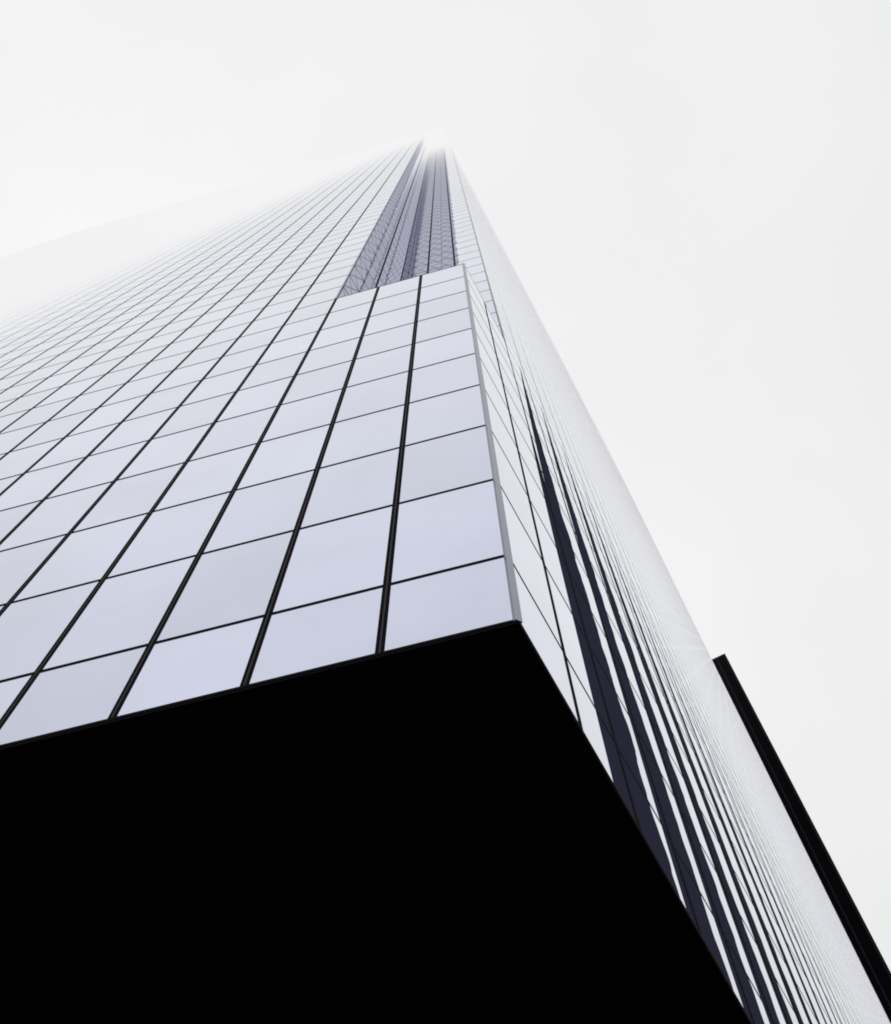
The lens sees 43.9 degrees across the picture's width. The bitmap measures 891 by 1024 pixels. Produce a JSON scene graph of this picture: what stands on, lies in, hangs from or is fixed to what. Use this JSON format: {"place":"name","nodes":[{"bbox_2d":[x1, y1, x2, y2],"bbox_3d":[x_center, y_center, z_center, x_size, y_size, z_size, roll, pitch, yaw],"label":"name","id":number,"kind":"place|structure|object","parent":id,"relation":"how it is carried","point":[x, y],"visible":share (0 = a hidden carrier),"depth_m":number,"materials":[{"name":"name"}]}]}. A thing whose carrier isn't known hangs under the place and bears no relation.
{"place":"outdoors","nodes":[
{"label":"outdoors","id":0,"kind":"place"},
{"bbox_2d":[0,620,752,1023],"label":"soffit","id":1,"kind":"structure","parent":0,"point":[444,832],"depth_m":13.09,"materials":[{"name":"black"}]},
{"bbox_2d":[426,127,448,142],"bbox_3d":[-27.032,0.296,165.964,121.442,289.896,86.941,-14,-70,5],"label":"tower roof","id":2,"kind":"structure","parent":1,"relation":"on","point":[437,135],"depth_m":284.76,"materials":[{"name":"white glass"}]},
{"bbox_2d":[0,132,424,749],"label":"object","id":3,"kind":"object","parent":2,"relation":"attached to","point":[152,364],"visible":1,"depth_m":31.51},
{"bbox_2d":[109,264,517,722],"bbox_3d":[-1.557,-3.222,25.754,4.711,28.981,0.009,-14,-70,5],"label":"face box","id":4,"kind":"object","parent":3,"relation":"attached to","point":[359,518],"visible":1,"depth_m":16.50,"materials":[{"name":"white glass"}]},
{"bbox_2d":[335,133,424,298],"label":"corner post notch","id":5,"kind":"object","parent":2,"relation":"attached to","point":[369,235],"visible":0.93,"depth_m":55.36,"materials":[{"name":"grey"}]},
{"bbox_2d":[338,132,430,297],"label":"notch side","id":6,"kind":"object","parent":2,"relation":"attached to","point":[381,260],"visible":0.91,"depth_m":69.38,"materials":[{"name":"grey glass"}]},
{"bbox_2d":[401,139,501,333],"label":"facade","id":7,"kind":"structure","parent":2,"relation":"attached to","point":[442,236],"depth_m":81.41,"materials":[{"name":"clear glass"}]},
{"bbox_2d":[449,140,505,341],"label":"corner post notch","id":8,"kind":"object","parent":2,"relation":"attached to","point":[483,263],"visible":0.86,"depth_m":56.47,"materials":[{"name":"grey"}]},
{"bbox_2d":[500,325,870,1023],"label":"facade","id":9,"kind":"structure","parent":2,"relation":"attached to","point":[712,843],"depth_m":24.44,"materials":[{"name":"white glass"}]},
{"bbox_2d":[462,263,522,626],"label":"trim","id":10,"kind":"structure","parent":1,"relation":"on","point":[512,588],"depth_m":16.14,"materials":[{"name":"grey metal"}]},
{"bbox_2d":[466,268,641,835],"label":"glass facade","id":11,"kind":"structure","parent":1,"relation":"on","point":[552,624],"depth_m":16.89,"materials":[{"name":"white glass"}]},
{"bbox_2d":[0,0,890,971],"label":"sky","id":12,"kind":"structure","parent":0,"point":[691,199],"materials":[{"name":"white"}]},
{"bbox_2d":[450,142,890,1023],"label":"facade","id":13,"kind":"object","parent":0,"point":[530,340],"visible":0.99,"depth_m":78.69,"materials":[{"name":"white glass"}]},
{"bbox_2d":[712,653,890,1022],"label":"dark neighbour tower","id":14,"kind":"structure","parent":0,"point":[870,957],"depth_m":148.91,"materials":[{"name":"black"}]}
]}

